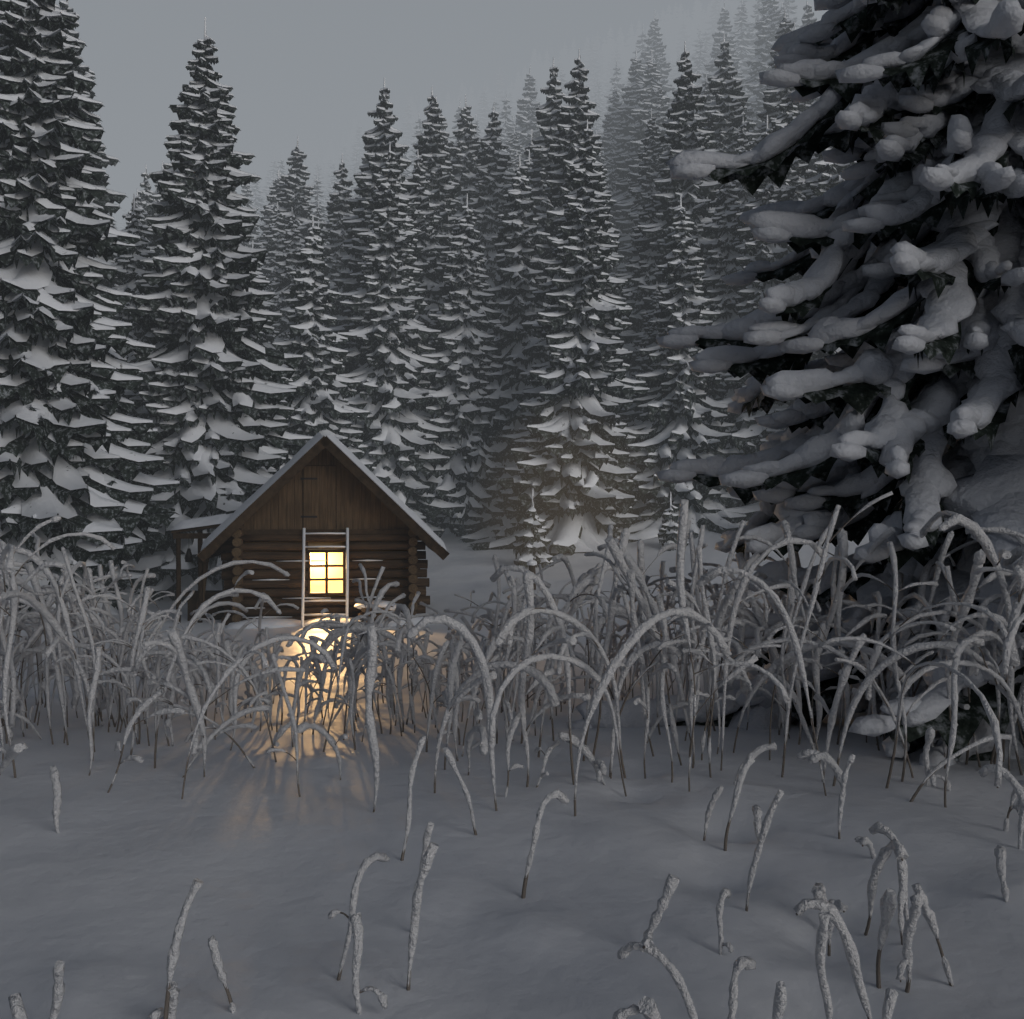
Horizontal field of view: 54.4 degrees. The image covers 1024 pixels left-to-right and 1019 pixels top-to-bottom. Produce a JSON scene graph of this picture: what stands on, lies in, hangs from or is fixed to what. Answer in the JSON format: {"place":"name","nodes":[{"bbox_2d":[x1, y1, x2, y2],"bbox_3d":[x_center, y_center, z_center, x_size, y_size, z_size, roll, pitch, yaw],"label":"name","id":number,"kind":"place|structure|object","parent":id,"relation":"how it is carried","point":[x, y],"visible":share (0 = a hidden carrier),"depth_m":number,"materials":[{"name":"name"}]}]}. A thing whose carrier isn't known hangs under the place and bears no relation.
{"place":"outdoors","nodes":[
{"label":"outdoors","id":0,"kind":"place"},
{"bbox_2d":[9,0,749,229],"label":"sky","id":1,"kind":"structure","parent":0,"point":[304,69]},
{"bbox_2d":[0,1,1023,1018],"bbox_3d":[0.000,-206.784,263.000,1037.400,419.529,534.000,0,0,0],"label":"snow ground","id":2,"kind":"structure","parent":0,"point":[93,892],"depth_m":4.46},
{"bbox_2d":[0,8,73,372],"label":"spruce tree","id":3,"kind":"object","parent":2,"relation":"on","point":[3,37],"visible":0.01,"depth_m":30.47,"materials":[{"name":"green plant"}]},
{"bbox_2d":[0,0,182,615],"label":"spruce tree","id":4,"kind":"object","parent":2,"relation":"on","point":[75,447],"visible":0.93,"depth_m":24.88,"materials":[{"name":"white plant"}]},
{"bbox_2d":[59,0,126,373],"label":"spruce tree","id":5,"kind":"object","parent":2,"relation":"on","point":[106,202],"visible":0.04,"depth_m":37.15,"materials":[{"name":"green plant"}]},
{"bbox_2d":[110,193,155,418],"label":"spruce tree","id":6,"kind":"object","parent":2,"relation":"on","point":[130,269],"visible":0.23,"depth_m":33.53,"materials":[{"name":"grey plant"}]},
{"bbox_2d":[121,188,152,257],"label":"spruce tree","id":7,"kind":"object","parent":2,"relation":"on","point":[137,201],"depth_m":47.22,"materials":[{"name":"grey plant"}]},
{"bbox_2d":[132,166,155,217],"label":"spruce tree","id":8,"kind":"object","parent":2,"relation":"on","point":[145,194],"visible":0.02,"depth_m":54.82,"materials":[{"name":"grey plant"}]},
{"bbox_2d":[143,161,162,240],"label":"spruce tree","id":9,"kind":"object","parent":2,"relation":"on","point":[156,196],"visible":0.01,"depth_m":50.86,"materials":[{"name":"grey plant"}]},
{"bbox_2d":[141,134,177,256],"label":"spruce tree","id":10,"kind":"object","parent":2,"relation":"on","point":[156,246],"depth_m":38.56,"materials":[{"name":"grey plant"}]},
{"bbox_2d":[115,17,313,601],"bbox_3d":[-9.448,-5.551,30.104,8.496,19.076,7.170,0,0,16],"label":"spruce tree","id":11,"kind":"object","parent":2,"relation":"on","point":[214,394],"visible":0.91,"depth_m":29.47,"materials":[{"name":"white plant"}]},
{"bbox_2d":[240,184,259,247],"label":"spruce tree","id":12,"kind":"object","parent":2,"relation":"on","point":[246,190],"visible":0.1,"depth_m":79.64,"materials":[{"name":"grey plant"}]},
{"bbox_2d":[249,181,263,229],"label":"spruce tree","id":13,"kind":"object","parent":2,"relation":"on","point":[258,204],"visible":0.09,"depth_m":114.25,"materials":[{"name":"grey plant"}]},
{"bbox_2d":[251,153,265,200],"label":"spruce tree","id":14,"kind":"object","parent":2,"relation":"on","point":[260,171],"visible":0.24,"depth_m":197.69,"materials":[{"name":"grey plant"}]},
{"bbox_2d":[252,240,279,351],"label":"spruce tree","id":15,"kind":"object","parent":2,"relation":"on","point":[273,335],"visible":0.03,"depth_m":39.61,"materials":[{"name":"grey plant"}]},
{"bbox_2d":[253,167,283,261],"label":"spruce tree","id":16,"kind":"object","parent":2,"relation":"on","point":[271,206],"visible":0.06,"depth_m":67.56,"materials":[{"name":"grey plant"}]},
{"bbox_2d":[261,156,277,207],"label":"spruce tree","id":17,"kind":"object","parent":2,"relation":"on","point":[272,171],"visible":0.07,"depth_m":128.66,"materials":[{"name":"grey plant"}]},
{"bbox_2d":[260,201,286,291],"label":"spruce tree","id":18,"kind":"object","parent":2,"relation":"on","point":[274,242],"visible":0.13,"depth_m":55.62,"materials":[{"name":"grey plant"}]},
{"bbox_2d":[267,209,319,344],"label":"spruce tree","id":19,"kind":"object","parent":2,"relation":"on","point":[286,262],"visible":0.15,"depth_m":47.82,"materials":[{"name":"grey plant"}]},
{"bbox_2d":[262,136,328,266],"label":"spruce tree","id":20,"kind":"object","parent":2,"relation":"on","point":[296,193],"visible":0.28,"depth_m":59.31,"materials":[{"name":"grey plant"}]},
{"bbox_2d":[171,436,449,624],"bbox_3d":[-4.756,0.559,24.080,6.080,4.302,5.597,0,0,-8],"label":"cabin","id":21,"kind":"object","parent":2,"relation":"on","point":[325,492],"visible":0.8,"depth_m":22.01,"materials":[{"name":"brown"}]},
{"bbox_2d":[170,432,449,628],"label":"snow","id":22,"kind":"structure","parent":21,"relation":"on","point":[225,521],"depth_m":21.63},
{"bbox_2d":[308,162,327,208],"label":"spruce tree","id":23,"kind":"object","parent":2,"relation":"on","point":[319,173],"visible":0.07,"depth_m":129.86,"materials":[{"name":"grey plant"}]},
{"bbox_2d":[310,172,327,220],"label":"spruce tree","id":24,"kind":"object","parent":2,"relation":"on","point":[316,191],"visible":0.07,"depth_m":88.58,"materials":[{"name":"grey plant"}]},
{"bbox_2d":[311,143,326,191],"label":"spruce tree","id":25,"kind":"object","parent":2,"relation":"on","point":[323,166],"visible":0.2,"depth_m":163.18,"materials":[{"name":"grey plant"}]},
{"bbox_2d":[272,215,374,470],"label":"spruce tree","id":26,"kind":"object","parent":2,"relation":"on","point":[321,406],"visible":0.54,"depth_m":36.45,"materials":[{"name":"white plant"}]},
{"bbox_2d":[320,154,354,327],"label":"spruce tree","id":27,"kind":"object","parent":2,"relation":"on","point":[339,209],"visible":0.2,"depth_m":50.89,"materials":[{"name":"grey plant"}]},
{"bbox_2d":[338,142,353,187],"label":"spruce tree","id":28,"kind":"object","parent":2,"relation":"on","point":[347,166],"visible":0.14,"depth_m":141.44,"materials":[{"name":"grey plant"}]},
{"bbox_2d":[347,145,360,193],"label":"spruce tree","id":29,"kind":"object","parent":2,"relation":"on","point":[354,168],"visible":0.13,"depth_m":126.09,"materials":[{"name":"grey plant"}]},
{"bbox_2d":[347,122,365,186],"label":"spruce tree","id":30,"kind":"object","parent":2,"relation":"on","point":[358,142],"visible":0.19,"depth_m":136.09,"materials":[{"name":"grey plant"}]},
{"bbox_2d":[327,77,434,373],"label":"spruce tree","id":31,"kind":"object","parent":2,"relation":"on","point":[380,137],"visible":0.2,"depth_m":43.17,"materials":[{"name":"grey plant"}]},
{"bbox_2d":[337,142,465,550],"bbox_3d":[-4.850,-5.858,40.257,7.856,17.964,7.580,2,2,25],"label":"spruce tree","id":32,"kind":"object","parent":2,"relation":"on","point":[388,336],"visible":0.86,"depth_m":39.52,"materials":[{"name":"grey plant"}]},
{"bbox_2d":[400,99,415,169],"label":"spruce tree","id":33,"kind":"object","parent":2,"relation":"on","point":[408,131],"visible":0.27,"depth_m":139.47,"materials":[{"name":"grey plant"}]},
{"bbox_2d":[409,118,423,170],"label":"spruce tree","id":34,"kind":"object","parent":2,"relation":"on","point":[414,156],"visible":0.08,"depth_m":93.36,"materials":[{"name":"grey plant"}]},
{"bbox_2d":[404,150,451,538],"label":"spruce tree","id":35,"kind":"object","parent":2,"relation":"on","point":[433,256],"visible":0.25,"depth_m":43.87,"materials":[{"name":"grey plant"}]},
{"bbox_2d":[411,94,453,190],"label":"spruce tree","id":36,"kind":"object","parent":2,"relation":"on","point":[444,125],"visible":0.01,"depth_m":60.05,"materials":[{"name":"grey plant"}]},
{"bbox_2d":[444,108,454,141],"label":"spruce tree","id":37,"kind":"object","parent":2,"relation":"on","point":[449,130],"visible":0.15,"depth_m":157.99,"materials":[{"name":"grey plant"}]},
{"bbox_2d":[412,86,489,331],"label":"spruce tree","id":38,"kind":"object","parent":2,"relation":"on","point":[433,149],"visible":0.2,"depth_m":47.09,"materials":[{"name":"grey plant"}]},
{"bbox_2d":[449,96,457,140],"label":"spruce tree","id":39,"kind":"object","parent":2,"relation":"on","point":[454,112],"visible":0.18,"depth_m":193.78,"materials":[{"name":"grey plant"}]},
{"bbox_2d":[448,103,468,158],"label":"spruce tree","id":40,"kind":"object","parent":2,"relation":"on","point":[457,115],"visible":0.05,"depth_m":85.78,"materials":[{"name":"grey plant"}]},
{"bbox_2d":[457,83,469,117],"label":"spruce tree","id":41,"kind":"object","parent":2,"relation":"on","point":[460,100],"visible":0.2,"depth_m":202.32,"materials":[{"name":"grey plant"}]},
{"bbox_2d":[449,94,480,217],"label":"spruce tree","id":42,"kind":"object","parent":2,"relation":"on","point":[464,163],"visible":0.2,"depth_m":56.45,"materials":[{"name":"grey plant"}]},
{"bbox_2d":[420,193,513,536],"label":"spruce tree","id":43,"kind":"object","parent":2,"relation":"on","point":[463,311],"visible":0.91,"depth_m":40.46,"materials":[{"name":"grey plant"}]},
{"bbox_2d":[473,91,490,136],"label":"spruce tree","id":44,"kind":"object","parent":2,"relation":"on","point":[483,116],"visible":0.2,"depth_m":129.16,"materials":[{"name":"grey plant"}]},
{"bbox_2d":[459,103,515,331],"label":"spruce tree","id":45,"kind":"object","parent":2,"relation":"on","point":[492,180],"visible":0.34,"depth_m":51.42,"materials":[{"name":"grey plant"}]},
{"bbox_2d":[442,154,551,542],"bbox_3d":[0.502,-5.573,42.215,7.664,19.040,7.303,-3,-2,42],"label":"spruce tree","id":46,"kind":"object","parent":2,"relation":"on","point":[518,238],"visible":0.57,"depth_m":41.03,"materials":[{"name":"grey plant"}]},
{"bbox_2d":[490,69,505,120],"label":"spruce tree","id":47,"kind":"object","parent":2,"relation":"on","point":[498,94],"visible":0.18,"depth_m":138.93,"materials":[{"name":"grey plant"}]},
{"bbox_2d":[498,90,516,153],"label":"spruce tree","id":48,"kind":"object","parent":2,"relation":"on","point":[507,127],"visible":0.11,"depth_m":85.96,"materials":[{"name":"grey plant"}]},
{"bbox_2d":[0,491,1023,1018],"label":"dry plant stalks","id":49,"kind":"object","parent":2,"relation":"on","point":[516,635],"visible":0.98,"depth_m":6.26,"materials":[{"name":"grey plant"}]},
{"bbox_2d":[506,128,522,173],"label":"spruce tree","id":50,"kind":"object","parent":2,"relation":"on","point":[512,142],"visible":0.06,"depth_m":71.20,"materials":[{"name":"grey plant"}]},
{"bbox_2d":[505,69,540,161],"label":"spruce tree","id":51,"kind":"object","parent":2,"relation":"on","point":[526,119],"visible":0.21,"depth_m":75.65,"materials":[{"name":"grey plant"}]},
{"bbox_2d":[512,489,553,567],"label":"spruce sapling","id":52,"kind":"object","parent":2,"relation":"on","point":[532,544],"visible":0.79,"depth_m":33.20,"materials":[{"name":"white plant"}]},
{"bbox_2d":[533,61,545,104],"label":"spruce tree","id":53,"kind":"object","parent":2,"relation":"on","point":[537,75],"visible":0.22,"depth_m":178.63,"materials":[{"name":"grey plant"}]},
{"bbox_2d":[526,57,564,254],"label":"spruce tree","id":54,"kind":"object","parent":2,"relation":"on","point":[547,115],"visible":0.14,"depth_m":48.13,"materials":[{"name":"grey plant"}]},
{"bbox_2d":[541,51,551,85],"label":"spruce tree","id":55,"kind":"object","parent":2,"relation":"on","point":[547,67],"visible":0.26,"depth_m":220.76,"materials":[{"name":"grey plant"}]},
{"bbox_2d":[468,119,650,555],"bbox_3d":[2.596,-5.976,37.299,7.325,17.398,7.562,2,1,-19],"label":"spruce tree","id":56,"kind":"object","parent":2,"relation":"on","point":[574,439],"visible":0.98,"depth_m":36.53,"materials":[{"name":"white plant"}]},
{"bbox_2d":[491,48,641,534],"bbox_3d":[2.408,-9.101,43.496,8.932,22.047,9.300,1,0,11],"label":"spruce tree","id":57,"kind":"object","parent":2,"relation":"on","point":[573,118],"visible":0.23,"depth_m":42.90,"materials":[{"name":"grey plant"}]},
{"bbox_2d":[584,36,603,105],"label":"spruce tree","id":58,"kind":"object","parent":2,"relation":"on","point":[592,66],"visible":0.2,"depth_m":128.71,"materials":[{"name":"grey plant"}]},
{"bbox_2d":[588,71,600,101],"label":"spruce tree","id":59,"kind":"object","parent":2,"relation":"on","point":[592,91],"visible":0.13,"depth_m":125.37,"materials":[{"name":"grey plant"}]},
{"bbox_2d":[593,98,603,151],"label":"spruce tree","id":60,"kind":"object","parent":2,"relation":"on","point":[599,125],"visible":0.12,"depth_m":100.66,"materials":[{"name":"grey plant"}]},
{"bbox_2d":[591,79,606,136],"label":"spruce tree","id":61,"kind":"object","parent":2,"relation":"on","point":[601,101],"visible":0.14,"depth_m":114.17,"materials":[{"name":"grey plant"}]},
{"bbox_2d":[602,49,615,96],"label":"spruce tree","id":62,"kind":"object","parent":2,"relation":"on","point":[611,62],"visible":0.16,"depth_m":135.53,"materials":[{"name":"grey plant"}]},
{"bbox_2d":[595,58,625,152],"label":"spruce tree","id":63,"kind":"object","parent":2,"relation":"on","point":[618,85],"visible":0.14,"depth_m":88.29,"materials":[{"name":"grey plant"}]},
{"bbox_2d":[596,130,624,275],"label":"spruce tree","id":64,"kind":"object","parent":2,"relation":"on","point":[599,158],"visible":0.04,"depth_m":65.23,"materials":[{"name":"grey plant"}]},
{"bbox_2d":[600,84,623,196],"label":"spruce tree","id":65,"kind":"object","parent":2,"relation":"on","point":[612,120],"visible":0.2,"depth_m":69.12,"materials":[{"name":"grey plant"}]},
{"bbox_2d":[608,50,626,92],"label":"spruce tree","id":66,"kind":"object","parent":2,"relation":"on","point":[622,79],"visible":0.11,"depth_m":127.28,"materials":[{"name":"grey plant"}]},
{"bbox_2d":[611,51,647,271],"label":"spruce tree","id":67,"kind":"object","parent":2,"relation":"on","point":[636,70],"visible":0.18,"depth_m":67.52,"materials":[{"name":"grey plant"}]},
{"bbox_2d":[622,21,636,82],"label":"spruce tree","id":68,"kind":"object","parent":2,"relation":"on","point":[627,43],"visible":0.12,"depth_m":164.11,"materials":[{"name":"grey plant"}]},
{"bbox_2d":[622,28,638,80],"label":"spruce tree","id":69,"kind":"object","parent":2,"relation":"on","point":[633,49],"visible":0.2,"depth_m":157.53,"materials":[{"name":"grey plant"}]},
{"bbox_2d":[626,26,646,98],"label":"spruce tree","id":70,"kind":"object","parent":2,"relation":"on","point":[642,47],"visible":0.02,"depth_m":89.12,"materials":[{"name":"grey plant"}]},
{"bbox_2d":[612,51,669,273],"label":"spruce tree","id":71,"kind":"object","parent":2,"relation":"on","point":[652,96],"visible":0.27,"depth_m":65.34,"materials":[{"name":"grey plant"}]},
{"bbox_2d":[614,182,667,378],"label":"spruce tree","id":72,"kind":"object","parent":2,"relation":"on","point":[645,260],"visible":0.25,"depth_m":43.91,"materials":[{"name":"grey plant"}]},
{"bbox_2d":[619,283,662,426],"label":"spruce tree","id":73,"kind":"object","parent":2,"relation":"on","point":[629,417],"visible":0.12,"depth_m":40.31,"materials":[{"name":"grey plant"}]},
{"bbox_2d":[615,108,667,288],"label":"spruce tree","id":74,"kind":"object","parent":2,"relation":"on","point":[651,164],"visible":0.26,"depth_m":55.45,"materials":[{"name":"grey plant"}]},
{"bbox_2d":[640,10,675,111],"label":"spruce tree","id":75,"kind":"object","parent":2,"relation":"on","point":[656,47],"visible":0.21,"depth_m":78.29,"materials":[{"name":"grey plant"}]},
{"bbox_2d":[657,492,688,550],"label":"spruce sapling","id":76,"kind":"object","parent":2,"relation":"on","point":[667,533],"visible":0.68,"depth_m":34.31,"materials":[{"name":"white plant"}]},
{"bbox_2d":[663,3,684,61],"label":"spruce tree","id":77,"kind":"object","parent":2,"relation":"on","point":[674,30],"visible":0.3,"depth_m":156.89,"materials":[{"name":"grey plant"}]},
{"bbox_2d":[625,41,723,403],"bbox_3d":[8.019,-9.881,43.665,8.906,21.350,8.697,0,-2,-44],"label":"spruce tree","id":78,"kind":"object","parent":2,"relation":"on","point":[685,124],"visible":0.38,"depth_m":43.04,"materials":[{"name":"grey plant"}]},
{"bbox_2d":[669,52,684,97],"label":"spruce tree","id":79,"kind":"object","parent":2,"relation":"on","point":[677,72],"visible":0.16,"depth_m":112.84,"materials":[{"name":"grey plant"}]},
{"bbox_2d":[672,19,695,83],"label":"spruce tree","id":80,"kind":"object","parent":2,"relation":"on","point":[688,42],"visible":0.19,"depth_m":127.19,"materials":[{"name":"grey plant"}]},
{"bbox_2d":[613,195,755,542],"bbox_3d":[6.630,-4.441,37.989,6.165,15.306,6.226,-1,-1,22],"label":"spruce tree","id":81,"kind":"object","parent":2,"relation":"on","point":[681,416],"visible":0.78,"depth_m":37.12,"materials":[{"name":"grey plant"}]},
{"bbox_2d":[688,26,706,72],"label":"spruce tree","id":82,"kind":"object","parent":2,"relation":"on","point":[695,49],"visible":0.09,"depth_m":108.66,"materials":[{"name":"grey plant"}]},
{"bbox_2d":[690,32,707,110],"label":"spruce tree","id":83,"kind":"object","parent":2,"relation":"on","point":[700,61],"visible":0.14,"depth_m":93.19,"materials":[{"name":"grey plant"}]},
{"bbox_2d":[695,25,712,83],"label":"spruce tree","id":84,"kind":"object","parent":2,"relation":"on","point":[707,55],"visible":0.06,"depth_m":102.91,"materials":[{"name":"grey plant"}]},
{"bbox_2d":[694,74,714,127],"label":"spruce tree","id":85,"kind":"object","parent":2,"relation":"on","point":[705,91],"visible":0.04,"depth_m":58.18,"materials":[{"name":"grey plant"}]},
{"bbox_2d":[695,0,721,84],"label":"spruce tree","id":86,"kind":"object","parent":2,"relation":"on","point":[713,23],"visible":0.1,"depth_m":117.88,"materials":[{"name":"grey plant"}]},
{"bbox_2d":[700,182,751,400],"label":"spruce tree","id":87,"kind":"object","parent":2,"relation":"on","point":[725,224],"visible":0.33,"depth_m":39.64,"materials":[{"name":"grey plant"}]},
{"bbox_2d":[702,0,751,115],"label":"spruce tree","id":88,"kind":"object","parent":2,"relation":"on","point":[724,28],"visible":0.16,"depth_m":76.14,"materials":[{"name":"grey plant"}]},
{"bbox_2d":[704,33,760,197],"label":"spruce tree","id":89,"kind":"object","parent":2,"relation":"on","point":[725,114],"visible":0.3,"depth_m":50.64,"materials":[{"name":"grey plant"}]},
{"bbox_2d":[729,0,756,106],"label":"spruce tree","id":90,"kind":"object","parent":2,"relation":"on","point":[742,46],"visible":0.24,"depth_m":83.29,"materials":[{"name":"grey plant"}]},
{"bbox_2d":[731,117,754,212],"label":"spruce tree","id":91,"kind":"object","parent":2,"relation":"on","point":[745,196],"visible":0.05,"depth_m":46.27,"materials":[{"name":"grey plant"}]},
{"bbox_2d":[739,85,758,132],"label":"spruce tree","id":92,"kind":"object","parent":2,"relation":"on","point":[749,112],"visible":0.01,"depth_m":62.48,"materials":[{"name":"grey plant"}]},
{"bbox_2d":[710,115,795,506],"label":"spruce tree","id":93,"kind":"object","parent":2,"relation":"on","point":[749,433],"visible":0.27,"depth_m":37.66,"materials":[{"name":"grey plant"}]},
{"bbox_2d":[747,0,762,69],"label":"spruce tree","id":94,"kind":"object","parent":2,"relation":"on","point":[757,13],"visible":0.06,"depth_m":87.43,"materials":[{"name":"grey plant"}]},
{"bbox_2d":[745,0,783,135],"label":"spruce tree","id":95,"kind":"object","parent":2,"relation":"on","point":[767,25],"visible":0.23,"depth_m":69.78,"materials":[{"name":"grey plant"}]},
{"bbox_2d":[752,87,817,238],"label":"spruce tree","id":96,"kind":"object","parent":2,"relation":"on","point":[785,118],"visible":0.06,"depth_m":41.39,"materials":[{"name":"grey plant"}]},
{"bbox_2d":[724,146,853,525],"bbox_3d":[11.839,-6.028,36.569,6.635,18.578,7.715,0,-2,41],"label":"spruce tree","id":97,"kind":"object","parent":2,"relation":"on","point":[826,178],"visible":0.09,"depth_m":36.33,"materials":[{"name":"grey plant"}]},
{"bbox_2d":[757,6,822,178],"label":"spruce tree","id":98,"kind":"object","parent":2,"relation":"on","point":[773,96],"visible":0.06,"depth_m":52.22,"materials":[{"name":"grey plant"}]},
{"bbox_2d":[783,0,799,30],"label":"spruce tree","id":99,"kind":"object","parent":2,"relation":"on","point":[788,7],"visible":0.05,"depth_m":83.47,"materials":[{"name":"grey plant"}]},
{"bbox_2d":[566,0,1023,765],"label":"foreground spruce","id":100,"kind":"object","parent":2,"relation":"on","point":[904,242],"visible":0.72,"depth_m":7.78,"materials":[{"name":"grey"}]},
{"bbox_2d":[798,0,819,101],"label":"spruce tree","id":101,"kind":"object","parent":2,"relation":"on","point":[807,17],"visible":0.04,"depth_m":60.40,"materials":[{"name":"grey plant"}]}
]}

